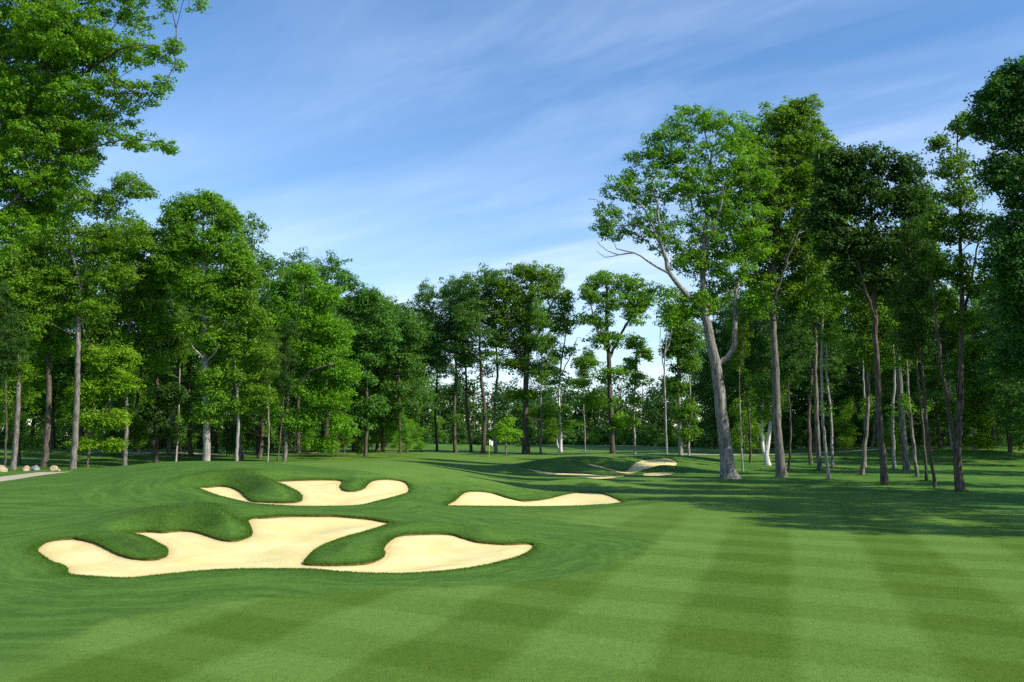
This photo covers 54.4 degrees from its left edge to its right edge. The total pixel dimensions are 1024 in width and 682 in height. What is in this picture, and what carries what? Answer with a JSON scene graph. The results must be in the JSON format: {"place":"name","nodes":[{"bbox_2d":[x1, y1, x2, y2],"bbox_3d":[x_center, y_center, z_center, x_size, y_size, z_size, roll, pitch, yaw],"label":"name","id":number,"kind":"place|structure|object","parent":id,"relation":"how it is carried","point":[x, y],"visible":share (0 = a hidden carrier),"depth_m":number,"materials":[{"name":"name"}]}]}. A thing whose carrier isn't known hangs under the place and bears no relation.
{"place":"outdoors","nodes":[
{"label":"outdoors","id":0,"kind":"place"},
{"bbox_2d":[0,461,656,638],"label":"grass","id":1,"kind":"structure","parent":0,"point":[196,502],"depth_m":28.63,"materials":[{"name":"green plant"}]},
{"bbox_2d":[0,436,1023,681],"bbox_3d":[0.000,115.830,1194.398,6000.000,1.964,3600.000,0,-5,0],"label":"ground","id":2,"kind":"structure","parent":0,"point":[698,506],"depth_m":20.60,"materials":[{"name":"green plant"}]},
{"bbox_2d":[0,279,33,466],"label":"broadleaf tree","id":3,"kind":"object","parent":2,"relation":"on","point":[19,336],"visible":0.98,"depth_m":78.56,"materials":[{"name":"green plant"}]},
{"bbox_2d":[0,296,49,464],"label":"broadleaf tree","id":4,"kind":"object","parent":2,"relation":"on","point":[29,398],"visible":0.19,"depth_m":87.59,"materials":[{"name":"green plant"}]},
{"bbox_2d":[0,246,51,469],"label":"broadleaf tree","id":5,"kind":"object","parent":2,"relation":"on","point":[16,280],"visible":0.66,"depth_m":79.93,"materials":[{"name":"green plant"}]},
{"bbox_2d":[4,240,75,447],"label":"broadleaf tree","id":6,"kind":"object","parent":2,"relation":"on","point":[42,409],"visible":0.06,"depth_m":111.88,"materials":[{"name":"green plant"}]},
{"bbox_2d":[3,228,95,448],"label":"broadleaf tree","id":7,"kind":"object","parent":2,"relation":"on","point":[41,401],"visible":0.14,"depth_m":109.81,"materials":[{"name":"green plant"}]},
{"bbox_2d":[18,265,82,466],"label":"broadleaf tree","id":8,"kind":"object","parent":2,"relation":"on","point":[60,344],"visible":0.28,"depth_m":83.79,"materials":[{"name":"green plant"}]},
{"bbox_2d":[0,170,161,469],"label":"broadleaf tree","id":9,"kind":"object","parent":2,"relation":"on","point":[49,272],"visible":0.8,"depth_m":81.56,"materials":[{"name":"green plant"}]},
{"bbox_2d":[39,225,134,449],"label":"broadleaf tree","id":10,"kind":"object","parent":2,"relation":"on","point":[66,364],"visible":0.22,"depth_m":106.86,"materials":[{"name":"green plant"}]},
{"bbox_2d":[62,343,145,467],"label":"young tree","id":11,"kind":"object","parent":2,"relation":"on","point":[117,362],"visible":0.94,"depth_m":83.42,"materials":[{"name":"green plant"}]},
{"bbox_2d":[0,0,212,260],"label":"oak tree","id":12,"kind":"object","parent":2,"relation":"on","point":[51,40],"visible":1,"depth_m":46.14,"materials":[{"name":"green plant"}]},
{"bbox_2d":[65,206,152,452],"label":"broadleaf tree","id":13,"kind":"object","parent":2,"relation":"on","point":[103,331],"visible":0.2,"depth_m":103.74,"materials":[{"name":"green plant"}]},
{"bbox_2d":[122,405,151,454],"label":"young tree","id":14,"kind":"object","parent":2,"relation":"on","point":[139,429],"visible":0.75,"depth_m":101.61,"materials":[{"name":"green plant"}]},
{"bbox_2d":[116,253,165,451],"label":"broadleaf tree","id":15,"kind":"object","parent":2,"relation":"on","point":[150,348],"visible":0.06,"depth_m":107.47,"materials":[{"name":"green plant"}]},
{"bbox_2d":[101,219,182,465],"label":"broadleaf tree","id":16,"kind":"object","parent":2,"relation":"on","point":[161,329],"visible":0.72,"depth_m":85.99,"materials":[{"name":"green plant"}]},
{"bbox_2d":[129,348,170,449],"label":"broadleaf tree","id":17,"kind":"object","parent":2,"relation":"on","point":[151,398],"visible":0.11,"depth_m":131.56,"materials":[{"name":"green plant"}]},
{"bbox_2d":[129,257,190,462],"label":"broadleaf tree","id":18,"kind":"object","parent":2,"relation":"on","point":[155,413],"visible":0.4,"depth_m":91.52,"materials":[{"name":"green plant"}]},
{"bbox_2d":[139,219,217,454],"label":"broadleaf tree","id":19,"kind":"object","parent":2,"relation":"on","point":[168,447],"visible":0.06,"depth_m":102.55,"materials":[{"name":"green plant"}]},
{"bbox_2d":[167,295,196,461],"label":"broadleaf tree","id":20,"kind":"object","parent":2,"relation":"on","point":[181,356],"visible":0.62,"depth_m":92.90,"materials":[{"name":"green plant"}]},
{"bbox_2d":[146,262,231,455],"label":"broadleaf tree","id":21,"kind":"object","parent":2,"relation":"on","point":[189,376],"visible":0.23,"depth_m":102.02,"materials":[{"name":"green plant"}]},
{"bbox_2d":[147,188,257,460],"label":"oak tree","id":22,"kind":"object","parent":2,"relation":"on","point":[206,285],"visible":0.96,"depth_m":84.14,"materials":[{"name":"green plant"}]},
{"bbox_2d":[187,210,271,460],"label":"broadleaf tree","id":23,"kind":"object","parent":2,"relation":"on","point":[249,239],"visible":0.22,"depth_m":96.37,"materials":[{"name":"green plant"}]},
{"bbox_2d":[216,262,277,460],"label":"broadleaf tree","id":24,"kind":"object","parent":2,"relation":"on","point":[240,343],"visible":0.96,"depth_m":83.81,"materials":[{"name":"green plant"}]},
{"bbox_2d":[220,253,300,457],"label":"broadleaf tree","id":25,"kind":"object","parent":2,"relation":"on","point":[260,420],"visible":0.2,"depth_m":99.74,"materials":[{"name":"green plant"}]},
{"bbox_2d":[220,253,315,453],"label":"broadleaf tree","id":26,"kind":"object","parent":2,"relation":"on","point":[258,428],"visible":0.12,"depth_m":108.43,"materials":[{"name":"green plant"}]},
{"bbox_2d":[258,328,283,460],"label":"broadleaf tree","id":27,"kind":"object","parent":2,"relation":"on","point":[268,339],"visible":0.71,"depth_m":85.92,"materials":[{"name":"green plant"}]},
{"bbox_2d":[38,515,533,576],"bbox_3d":[-5.247,5.015,24.544,9.525,0.627,11.104,-5,-8,44],"label":"sand bunker","id":28,"kind":"object","parent":2,"relation":"on","point":[289,541],"visible":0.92,"depth_m":24.14,"materials":[{"name":"sand"}]},
{"bbox_2d":[271,315,304,460],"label":"broadleaf tree","id":29,"kind":"object","parent":2,"relation":"on","point":[285,374],"visible":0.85,"depth_m":90.11,"materials":[{"name":"green plant"}]},
{"bbox_2d":[199,479,408,505],"bbox_3d":[-6.143,5.561,36.953,9.115,0.593,7.987,4,-7,-36],"label":"sand bunker","id":30,"kind":"object","parent":2,"relation":"on","point":[323,492],"visible":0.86,"depth_m":36.89,"materials":[{"name":"sand"}]},
{"bbox_2d":[283,246,335,452],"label":"broadleaf tree","id":31,"kind":"object","parent":2,"relation":"on","point":[299,255],"visible":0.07,"depth_m":113.21,"materials":[{"name":"green plant"}]},
{"bbox_2d":[257,260,364,460],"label":"maple tree","id":32,"kind":"object","parent":2,"relation":"on","point":[331,327],"visible":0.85,"depth_m":91.73,"materials":[{"name":"green plant"}]},
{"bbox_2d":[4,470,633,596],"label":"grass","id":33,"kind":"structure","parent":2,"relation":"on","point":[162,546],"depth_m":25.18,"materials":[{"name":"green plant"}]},
{"bbox_2d":[295,249,356,452],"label":"broadleaf tree","id":34,"kind":"object","parent":2,"relation":"on","point":[332,267],"visible":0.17,"depth_m":111.78,"materials":[{"name":"green plant"}]},
{"bbox_2d":[329,269,404,456],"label":"broadleaf tree","id":35,"kind":"object","parent":2,"relation":"on","point":[367,297],"visible":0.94,"depth_m":101.95,"materials":[{"name":"green plant"}]},
{"bbox_2d":[347,295,416,451],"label":"broadleaf tree","id":36,"kind":"object","parent":2,"relation":"on","point":[382,439],"visible":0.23,"depth_m":117.15,"materials":[{"name":"green plant"}]},
{"bbox_2d":[374,307,431,453],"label":"broadleaf tree","id":37,"kind":"object","parent":2,"relation":"on","point":[412,332],"visible":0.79,"depth_m":111.69,"materials":[{"name":"green plant"}]},
{"bbox_2d":[393,412,416,456],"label":"young tree","id":38,"kind":"object","parent":2,"relation":"on","point":[404,432],"visible":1,"depth_m":97.10,"materials":[{"name":"green plant"}]},
{"bbox_2d":[375,308,439,452],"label":"broadleaf tree","id":39,"kind":"object","parent":2,"relation":"on","point":[414,383],"visible":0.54,"depth_m":115.76,"materials":[{"name":"green plant"}]},
{"bbox_2d":[391,277,448,451],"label":"broadleaf tree","id":40,"kind":"object","parent":2,"relation":"on","point":[422,312],"visible":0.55,"depth_m":120.57,"materials":[{"name":"green plant"}]},
{"bbox_2d":[416,285,456,450],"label":"broadleaf tree","id":41,"kind":"object","parent":2,"relation":"on","point":[437,306],"visible":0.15,"depth_m":126.69,"materials":[{"name":"green plant"}]},
{"bbox_2d":[424,274,491,452],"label":"broadleaf tree","id":42,"kind":"object","parent":2,"relation":"on","point":[453,349],"visible":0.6,"depth_m":118.62,"materials":[{"name":"green plant"}]},
{"bbox_2d":[445,413,471,442],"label":"young tree","id":43,"kind":"object","parent":2,"relation":"on","point":[461,437],"visible":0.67,"depth_m":146.02,"materials":[{"name":"green plant"}]},
{"bbox_2d":[433,271,491,452],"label":"broadleaf tree","id":44,"kind":"object","parent":2,"relation":"on","point":[466,390],"visible":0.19,"depth_m":120.96,"materials":[{"name":"green plant"}]},
{"bbox_2d":[441,263,520,452],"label":"broadleaf tree","id":45,"kind":"object","parent":2,"relation":"on","point":[461,318],"visible":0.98,"depth_m":117.61,"materials":[{"name":"green plant"}]},
{"bbox_2d":[465,268,526,452],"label":"broadleaf tree","id":46,"kind":"object","parent":2,"relation":"on","point":[494,403],"visible":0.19,"depth_m":121.91,"materials":[{"name":"green plant"}]},
{"bbox_2d":[490,415,523,454],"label":"young tree","id":47,"kind":"object","parent":2,"relation":"on","point":[504,426],"visible":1,"depth_m":111.31,"materials":[{"name":"green plant"}]},
{"bbox_2d":[0,337,1015,449],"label":"woods","id":48,"kind":"object","parent":2,"relation":"on","point":[651,412],"visible":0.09,"depth_m":177.82,"materials":[{"name":"green plant"}]},
{"bbox_2d":[487,260,579,453],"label":"oak tree","id":49,"kind":"object","parent":2,"relation":"on","point":[546,281],"visible":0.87,"depth_m":118.15,"materials":[{"name":"green plant"}]},
{"bbox_2d":[448,491,621,505],"bbox_3d":[1.196,7.015,44.223,5.377,0.786,18.886,-3,-6,32],"label":"sand bunker","id":50,"kind":"object","parent":2,"relation":"on","point":[475,498],"visible":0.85,"depth_m":44.74,"materials":[{"name":"sand"}]},
{"bbox_2d":[515,295,562,453],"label":"broadleaf tree","id":51,"kind":"object","parent":2,"relation":"on","point":[542,378],"visible":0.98,"depth_m":116.80,"materials":[{"name":"green plant"}]},
{"bbox_2d":[546,315,583,452],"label":"broadleaf tree","id":52,"kind":"object","parent":2,"relation":"on","point":[564,407],"visible":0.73,"depth_m":119.71,"materials":[{"name":"green plant"}]},
{"bbox_2d":[520,466,625,478],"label":"sand bunker","id":53,"kind":"object","parent":2,"relation":"on","point":[594,476],"visible":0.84,"depth_m":75.54,"materials":[{"name":"sand"}]},
{"bbox_2d":[571,346,595,451],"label":"broadleaf tree","id":54,"kind":"object","parent":2,"relation":"on","point":[582,372],"visible":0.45,"depth_m":121.87,"materials":[{"name":"green plant"}]},
{"bbox_2d":[570,269,656,453],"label":"oak tree","id":55,"kind":"object","parent":2,"relation":"on","point":[631,311],"visible":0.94,"depth_m":116.10,"materials":[{"name":"green plant"}]},
{"bbox_2d":[589,458,677,472],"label":"sand bunker","id":56,"kind":"object","parent":2,"relation":"on","point":[638,466],"visible":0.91,"depth_m":80.54,"materials":[{"name":"sand"}]},
{"bbox_2d":[620,332,655,453],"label":"broadleaf tree","id":57,"kind":"object","parent":2,"relation":"on","point":[630,362],"visible":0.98,"depth_m":111.70,"materials":[{"name":"green plant"}]},
{"bbox_2d":[656,310,671,454],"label":"dead tree","id":58,"kind":"object","parent":2,"relation":"on","point":[666,444],"visible":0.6,"depth_m":99.96,"materials":[{"name":"grey plant"}]},
{"bbox_2d":[656,299,703,454],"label":"broadleaf tree","id":59,"kind":"object","parent":2,"relation":"on","point":[674,386],"visible":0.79,"depth_m":107.53,"materials":[{"name":"green plant"}]},
{"bbox_2d":[588,103,781,478],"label":"oak tree","id":60,"kind":"object","parent":2,"relation":"on","point":[742,168],"visible":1,"depth_m":69.76,"materials":[{"name":"green plant"}]},
{"bbox_2d":[664,316,705,455],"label":"broadleaf tree","id":61,"kind":"object","parent":2,"relation":"on","point":[695,347],"visible":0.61,"depth_m":107.68,"materials":[{"name":"green plant"}]},
{"bbox_2d":[692,338,725,447],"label":"broadleaf tree","id":62,"kind":"object","parent":2,"relation":"on","point":[703,427],"visible":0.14,"depth_m":138.99,"materials":[{"name":"green plant"}]},
{"bbox_2d":[681,295,754,437],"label":"broadleaf tree","id":63,"kind":"object","parent":2,"relation":"on","point":[701,386],"visible":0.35,"depth_m":128.14,"materials":[{"name":"green plant"}]},
{"bbox_2d":[725,299,754,471],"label":"broadleaf tree","id":64,"kind":"object","parent":2,"relation":"on","point":[742,343],"visible":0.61,"depth_m":78.07,"materials":[{"name":"green plant"}]},
{"bbox_2d":[719,296,770,462],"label":"broadleaf tree","id":65,"kind":"object","parent":2,"relation":"on","point":[752,346],"visible":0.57,"depth_m":94.24,"materials":[{"name":"green plant"}]},
{"bbox_2d":[727,386,767,455],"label":"young tree","id":66,"kind":"object","parent":2,"relation":"on","point":[744,418],"visible":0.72,"depth_m":99.27,"materials":[{"name":"green plant"}]},
{"bbox_2d":[721,268,808,448],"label":"broadleaf tree","id":67,"kind":"object","parent":2,"relation":"on","point":[731,383],"visible":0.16,"depth_m":123.67,"materials":[{"name":"green plant"}]},
{"bbox_2d":[743,371,791,465],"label":"broadleaf tree","id":68,"kind":"object","parent":2,"relation":"on","point":[765,411],"visible":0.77,"depth_m":84.55,"materials":[{"name":"green plant"}]},
{"bbox_2d":[760,309,809,448],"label":"broadleaf tree","id":69,"kind":"object","parent":2,"relation":"on","point":[800,378],"visible":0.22,"depth_m":118.17,"materials":[{"name":"green plant"}]},
{"bbox_2d":[768,408,802,448],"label":"young tree","id":70,"kind":"object","parent":2,"relation":"on","point":[784,419],"visible":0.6,"depth_m":116.87,"materials":[{"name":"green plant"}]},
{"bbox_2d":[763,290,817,469],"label":"broadleaf tree","id":71,"kind":"object","parent":2,"relation":"on","point":[789,360],"visible":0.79,"depth_m":79.38,"materials":[{"name":"green plant"}]},
{"bbox_2d":[732,93,857,477],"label":"oak tree","id":72,"kind":"object","parent":2,"relation":"on","point":[799,144],"visible":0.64,"depth_m":71.62,"materials":[{"name":"green plant"}]},
{"bbox_2d":[775,271,842,464],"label":"broadleaf tree","id":73,"kind":"object","parent":2,"relation":"on","point":[811,390],"visible":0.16,"depth_m":90.37,"materials":[{"name":"green plant"}]},
{"bbox_2d":[785,345,837,447],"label":"broadleaf tree","id":74,"kind":"object","parent":2,"relation":"on","point":[800,404],"visible":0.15,"depth_m":131.19,"materials":[{"name":"green plant"}]},
{"bbox_2d":[789,280,844,467],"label":"broadleaf tree","id":75,"kind":"object","parent":2,"relation":"on","point":[826,349],"visible":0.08,"depth_m":85.80,"materials":[{"name":"green plant"}]},
{"bbox_2d":[775,143,860,469],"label":"broadleaf tree","id":76,"kind":"object","parent":2,"relation":"on","point":[802,304],"visible":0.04,"depth_m":79.91,"materials":[{"name":"grey plant"}]},
{"bbox_2d":[799,237,845,479],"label":"broadleaf tree","id":77,"kind":"object","parent":2,"relation":"on","point":[818,311],"visible":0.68,"depth_m":67.18,"materials":[{"name":"green plant"}]},
{"bbox_2d":[810,404,841,449],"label":"young tree","id":78,"kind":"object","parent":2,"relation":"on","point":[827,431],"visible":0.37,"depth_m":112.98,"materials":[{"name":"green plant"}]},
{"bbox_2d":[795,312,866,446],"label":"broadleaf tree","id":79,"kind":"object","parent":2,"relation":"on","point":[836,399],"visible":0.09,"depth_m":130.03,"materials":[{"name":"green plant"}]},
{"bbox_2d":[803,321,859,452],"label":"broadleaf tree","id":80,"kind":"object","parent":2,"relation":"on","point":[834,378],"visible":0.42,"depth_m":107.85,"materials":[{"name":"green plant"}]},
{"bbox_2d":[829,401,861,457],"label":"young tree","id":81,"kind":"object","parent":2,"relation":"on","point":[846,434],"visible":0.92,"depth_m":99.55,"materials":[{"name":"green plant"}]},
{"bbox_2d":[803,304,896,446],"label":"broadleaf tree","id":82,"kind":"object","parent":2,"relation":"on","point":[853,391],"visible":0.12,"depth_m":125.93,"materials":[{"name":"green plant"}]},
{"bbox_2d":[842,404,872,446],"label":"young tree","id":83,"kind":"object","parent":2,"relation":"on","point":[860,429],"visible":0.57,"depth_m":120.44,"materials":[{"name":"green plant"}]},
{"bbox_2d":[845,281,882,467],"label":"broadleaf tree","id":84,"kind":"object","parent":2,"relation":"on","point":[863,410],"visible":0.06,"depth_m":85.85,"materials":[{"name":"green plant"}]},
{"bbox_2d":[827,225,904,474],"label":"broadleaf tree","id":85,"kind":"object","parent":2,"relation":"on","point":[865,349],"visible":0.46,"depth_m":71.88,"materials":[{"name":"green plant"}]},
{"bbox_2d":[798,140,942,484],"bbox_3d":[21.781,-1.758,60.294,8.630,21.344,4.168,0,-5,0],"label":"maple tree","id":86,"kind":"object","parent":2,"relation":"on","point":[847,174],"visible":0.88,"depth_m":60.35,"materials":[{"name":"green plant"}]},
{"bbox_2d":[859,258,917,468],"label":"broadleaf tree","id":87,"kind":"object","parent":2,"relation":"on","point":[892,405],"visible":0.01,"depth_m":83.72,"materials":[{"name":"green plant"}]},
{"bbox_2d":[856,313,937,443],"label":"broadleaf tree","id":88,"kind":"object","parent":2,"relation":"on","point":[886,399],"visible":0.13,"depth_m":111.50,"materials":[{"name":"green plant"}]},
{"bbox_2d":[884,415,909,462],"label":"young tree","id":89,"kind":"object","parent":2,"relation":"on","point":[897,444],"visible":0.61,"depth_m":91.68,"materials":[{"name":"green plant"}]},
{"bbox_2d":[861,218,938,476],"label":"broadleaf tree","id":90,"kind":"object","parent":2,"relation":"on","point":[904,398],"visible":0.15,"depth_m":70.67,"materials":[{"name":"green plant"}]},
{"bbox_2d":[885,225,942,481],"bbox_3d":[26.254,0.598,64.835,3.492,17.389,3.978,-3,-6,25],"label":"broadleaf tree","id":91,"kind":"object","parent":2,"relation":"on","point":[910,358],"visible":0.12,"depth_m":64.77,"materials":[{"name":"green plant"}]},
{"bbox_2d":[882,216,948,488],"bbox_3d":[22.895,0.568,56.426,4.113,15.862,3.610,1,-6,-12],"label":"broadleaf tree","id":92,"kind":"object","parent":2,"relation":"on","point":[915,318],"visible":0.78,"depth_m":56.37,"materials":[{"name":"green plant"}]},
{"bbox_2d":[905,409,934,446],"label":"young tree","id":93,"kind":"object","parent":2,"relation":"on","point":[917,425],"visible":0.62,"depth_m":121.23,"materials":[{"name":"green plant"}]},
{"bbox_2d":[888,186,953,471],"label":"broadleaf tree","id":94,"kind":"object","parent":2,"relation":"on","point":[906,467],"visible":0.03,"depth_m":78.72,"materials":[{"name":"grey plant"}]},
{"bbox_2d":[903,318,970,448],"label":"broadleaf tree","id":95,"kind":"object","parent":2,"relation":"on","point":[936,406],"visible":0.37,"depth_m":108.08,"materials":[{"name":"green plant"}]},
{"bbox_2d":[923,347,956,446],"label":"broadleaf tree","id":96,"kind":"object","parent":2,"relation":"on","point":[942,435],"visible":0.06,"depth_m":129.00,"materials":[{"name":"green plant"}]},
{"bbox_2d":[928,287,971,450],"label":"broadleaf tree","id":97,"kind":"object","parent":2,"relation":"on","point":[947,347],"visible":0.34,"depth_m":106.18,"materials":[{"name":"green plant"}]},
{"bbox_2d":[911,110,1003,491],"bbox_3d":[24.506,-2.287,54.373,5.105,21.347,3.725,0,-5,0],"label":"broadleaf tree","id":98,"kind":"object","parent":2,"relation":"on","point":[959,234],"visible":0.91,"depth_m":54.36,"materials":[{"name":"green plant"}]},
{"bbox_2d":[949,309,999,450],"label":"broadleaf tree","id":99,"kind":"object","parent":2,"relation":"on","point":[974,417],"visible":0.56,"depth_m":103.43,"materials":[{"name":"green plant"}]},
{"bbox_2d":[960,55,1023,378],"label":"broadleaf tree","id":100,"kind":"object","parent":2,"relation":"on","point":[1003,114],"visible":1,"depth_m":46.70,"materials":[{"name":"green plant"}]},
{"bbox_2d":[964,252,1023,452],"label":"broadleaf tree","id":101,"kind":"object","parent":2,"relation":"on","point":[991,333],"visible":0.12,"depth_m":101.49,"materials":[{"name":"green plant"}]},
{"bbox_2d":[968,273,1023,450],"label":"broadleaf tree","id":102,"kind":"object","parent":2,"relation":"on","point":[1011,386],"visible":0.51,"depth_m":89.23,"materials":[{"name":"green plant"}]},
{"bbox_2d":[0,0,1023,432],"label":"sky","id":103,"kind":"structure","parent":0,"point":[410,141],"materials":[{"name":"blue"}]},
{"bbox_2d":[8,445,1023,492],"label":"grass","id":104,"kind":"structure","parent":0,"point":[932,488],"depth_m":98.51,"materials":[{"name":"green plant"}]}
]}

